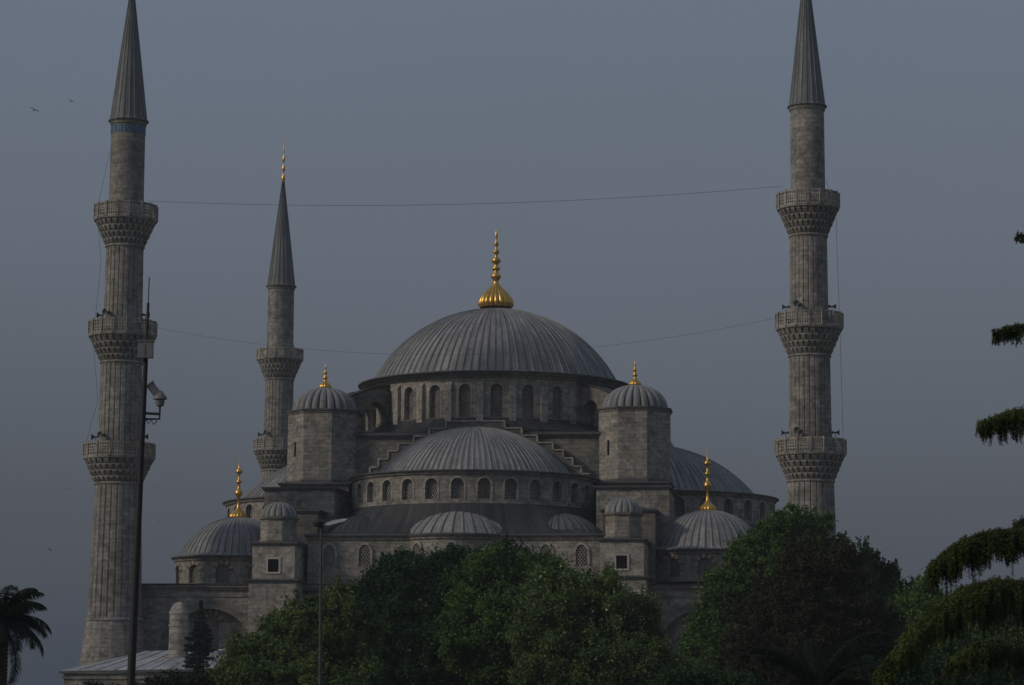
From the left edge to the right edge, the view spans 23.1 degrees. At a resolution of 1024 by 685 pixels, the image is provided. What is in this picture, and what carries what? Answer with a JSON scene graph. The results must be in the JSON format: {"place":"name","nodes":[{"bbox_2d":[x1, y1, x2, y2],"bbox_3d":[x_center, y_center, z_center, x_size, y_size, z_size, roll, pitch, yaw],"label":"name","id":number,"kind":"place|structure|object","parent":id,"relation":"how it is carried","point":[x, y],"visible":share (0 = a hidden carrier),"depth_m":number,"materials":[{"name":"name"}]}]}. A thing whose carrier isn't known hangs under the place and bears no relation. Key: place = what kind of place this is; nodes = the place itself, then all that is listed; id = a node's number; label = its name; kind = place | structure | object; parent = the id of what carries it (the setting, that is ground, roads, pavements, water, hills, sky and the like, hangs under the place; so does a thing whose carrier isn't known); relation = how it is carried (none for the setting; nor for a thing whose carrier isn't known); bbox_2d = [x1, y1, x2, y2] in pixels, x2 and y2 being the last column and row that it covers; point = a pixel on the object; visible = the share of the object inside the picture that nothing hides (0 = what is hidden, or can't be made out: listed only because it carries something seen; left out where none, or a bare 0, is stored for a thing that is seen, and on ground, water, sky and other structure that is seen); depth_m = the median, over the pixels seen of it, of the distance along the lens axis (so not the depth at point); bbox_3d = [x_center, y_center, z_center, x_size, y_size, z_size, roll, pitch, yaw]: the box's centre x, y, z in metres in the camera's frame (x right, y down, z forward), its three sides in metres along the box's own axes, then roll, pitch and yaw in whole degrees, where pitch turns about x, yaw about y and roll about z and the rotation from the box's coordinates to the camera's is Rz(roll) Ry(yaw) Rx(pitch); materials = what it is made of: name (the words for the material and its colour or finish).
{"place":"outdoors","nodes":[
{"label":"outdoors","id":0,"kind":"place"},
{"bbox_2d":[0,0,1023,684],"label":"sky","id":1,"kind":"structure","parent":0,"point":[408,108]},
{"label":"ground","id":2,"kind":"structure","parent":0,"visible":0},
{"bbox_2d":[0,585,51,684],"bbox_3d":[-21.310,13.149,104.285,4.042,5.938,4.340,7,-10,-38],"label":"palm tree","id":3,"kind":"object","parent":2,"relation":"on","point":[16,619],"visible":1,"depth_m":103.98,"materials":[{"name":"green plant"}]},
{"bbox_2d":[59,602,226,684],"bbox_3d":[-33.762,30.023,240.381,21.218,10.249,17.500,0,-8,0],"label":"outbuilding","id":4,"kind":"structure","parent":2,"relation":"on","point":[106,671],"depth_m":237.44,"materials":[{"name":"stone"}]},
{"bbox_2d":[127,277,166,684],"bbox_3d":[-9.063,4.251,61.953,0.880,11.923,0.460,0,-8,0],"label":"camera mast","id":5,"kind":"object","parent":2,"relation":"on","point":[145,350],"visible":1,"depth_m":62.08,"materials":[{"name":"metal"}]},
{"bbox_2d":[76,662,271,684],"bbox_3d":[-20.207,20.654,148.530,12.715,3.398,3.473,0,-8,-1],"label":"shrub","id":6,"kind":"object","parent":2,"relation":"on","point":[174,678],"visible":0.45,"depth_m":148.18,"materials":[{"name":"green plant"}]},
{"bbox_2d":[182,600,215,683],"bbox_3d":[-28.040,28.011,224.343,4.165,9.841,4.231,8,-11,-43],"label":"conifer","id":7,"kind":"object","parent":2,"relation":"on","point":[200,647],"visible":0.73,"depth_m":224.09,"materials":[{"name":"green plant"}]},
{"bbox_2d":[201,571,389,684],"bbox_3d":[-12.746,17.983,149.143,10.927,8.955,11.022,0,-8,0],"label":"tree","id":8,"kind":"object","parent":2,"relation":"on","point":[273,655],"visible":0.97,"depth_m":149.13,"materials":[{"name":"green plant"}]},
{"bbox_2d":[312,518,347,684],"bbox_3d":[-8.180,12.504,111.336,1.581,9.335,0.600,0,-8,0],"label":"street lamp","id":9,"kind":"object","parent":2,"relation":"on","point":[319,523],"visible":1,"depth_m":111.48,"materials":[{"name":"metal"}]},
{"bbox_2d":[338,533,543,684],"bbox_3d":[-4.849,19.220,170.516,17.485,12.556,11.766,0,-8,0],"label":"tree","id":10,"kind":"object","parent":2,"relation":"on","point":[400,588],"visible":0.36,"depth_m":168.68,"materials":[{"name":"green plant"}]},
{"bbox_2d":[142,230,778,675],"bbox_3d":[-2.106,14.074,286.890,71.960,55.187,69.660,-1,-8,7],"label":"mosque","id":11,"kind":"structure","parent":2,"relation":"on","point":[440,434],"depth_m":265.01,"materials":[{"name":"stone"}]},
{"bbox_2d":[428,539,574,684],"bbox_3d":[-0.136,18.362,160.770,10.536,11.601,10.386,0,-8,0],"label":"tree","id":12,"kind":"object","parent":2,"relation":"on","point":[478,624],"visible":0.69,"depth_m":159.47,"materials":[{"name":"green plant"}]},
{"bbox_2d":[495,557,714,684],"bbox_3d":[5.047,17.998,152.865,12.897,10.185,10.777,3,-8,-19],"label":"tree","id":13,"kind":"object","parent":2,"relation":"on","point":[561,631],"visible":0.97,"depth_m":151.31,"materials":[{"name":"green plant"}]},
{"bbox_2d":[673,501,857,683],"bbox_3d":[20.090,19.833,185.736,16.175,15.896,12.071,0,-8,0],"label":"tree","id":14,"kind":"object","parent":2,"relation":"on","point":[706,622],"visible":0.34,"depth_m":184.16,"materials":[{"name":"green plant"}]},
{"bbox_2d":[714,528,906,684],"bbox_3d":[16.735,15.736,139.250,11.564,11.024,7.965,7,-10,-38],"label":"tree","id":15,"kind":"object","parent":2,"relation":"on","point":[832,627],"visible":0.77,"depth_m":137.90,"materials":[{"name":"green plant"}]},
{"bbox_2d":[723,631,913,684],"bbox_3d":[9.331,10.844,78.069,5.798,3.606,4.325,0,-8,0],"label":"palm tree","id":16,"kind":"object","parent":2,"relation":"on","point":[814,671],"visible":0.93,"depth_m":77.46,"materials":[{"name":"green plant"}]},
{"bbox_2d":[843,536,919,644],"bbox_3d":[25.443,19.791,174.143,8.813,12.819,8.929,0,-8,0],"label":"tree","id":17,"kind":"object","parent":2,"relation":"on","point":[888,581],"visible":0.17,"depth_m":174.93,"materials":[{"name":"green plant"}]},
{"bbox_2d":[871,231,1023,684],"bbox_3d":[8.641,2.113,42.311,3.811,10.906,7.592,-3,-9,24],"label":"cedar tree","id":18,"kind":"object","parent":2,"relation":"on","point":[994,601],"visible":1,"depth_m":41.62,"materials":[{"name":"green plant"}]},
{"bbox_2d":[888,569,1023,684],"bbox_3d":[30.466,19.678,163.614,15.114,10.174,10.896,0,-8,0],"label":"tree","id":19,"kind":"object","parent":2,"relation":"on","point":[922,600],"visible":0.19,"depth_m":162.75,"materials":[{"name":"green plant"}]},
{"bbox_3d":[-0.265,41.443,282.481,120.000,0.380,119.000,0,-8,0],"label":"pavement","id":20,"kind":"structure","parent":0,"visible":0},
{"bbox_2d":[79,0,158,673],"bbox_3d":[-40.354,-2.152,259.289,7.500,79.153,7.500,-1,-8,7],"label":"minaret","id":21,"kind":"object","parent":20,"relation":"on","point":[125,216],"visible":0.92,"depth_m":256.49,"materials":[{"name":"stone"}]},
{"bbox_2d":[86,152,109,441],"bbox_3d":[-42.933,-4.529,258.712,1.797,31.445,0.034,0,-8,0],"label":"lightning cable","id":22,"kind":"object","parent":21,"relation":"attached to","point":[96,304],"visible":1,"depth_m":258.74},
{"bbox_2d":[156,186,778,205],"bbox_3d":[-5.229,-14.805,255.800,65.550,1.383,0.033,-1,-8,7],"label":"cable","id":23,"kind":"object","parent":21,"relation":"hanging from","point":[452,204],"visible":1,"depth_m":255.90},
{"bbox_2d":[253,149,303,480],"bbox_3d":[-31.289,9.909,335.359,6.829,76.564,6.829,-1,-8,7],"label":"minaret","id":24,"kind":"object","parent":20,"relation":"on","point":[279,366],"visible":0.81,"depth_m":334.95,"materials":[{"name":"stone"}]},
{"bbox_2d":[774,0,846,539],"bbox_3d":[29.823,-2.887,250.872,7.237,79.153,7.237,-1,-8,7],"label":"minaret","id":25,"kind":"object","parent":20,"relation":"on","point":[810,452],"visible":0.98,"depth_m":249.43,"materials":[{"name":"stone"}]},
{"bbox_2d":[160,317,776,354],"bbox_3d":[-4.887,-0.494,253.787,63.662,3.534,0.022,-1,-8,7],"label":"cable","id":26,"kind":"object","parent":25,"relation":"attached to","point":[471,354],"visible":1,"depth_m":253.37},
{"bbox_2d":[826,181,842,423],"bbox_3d":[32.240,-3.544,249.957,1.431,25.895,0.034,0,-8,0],"label":"lightning cable","id":27,"kind":"object","parent":25,"relation":"attached to","point":[838,293],"visible":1,"depth_m":249.47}
]}

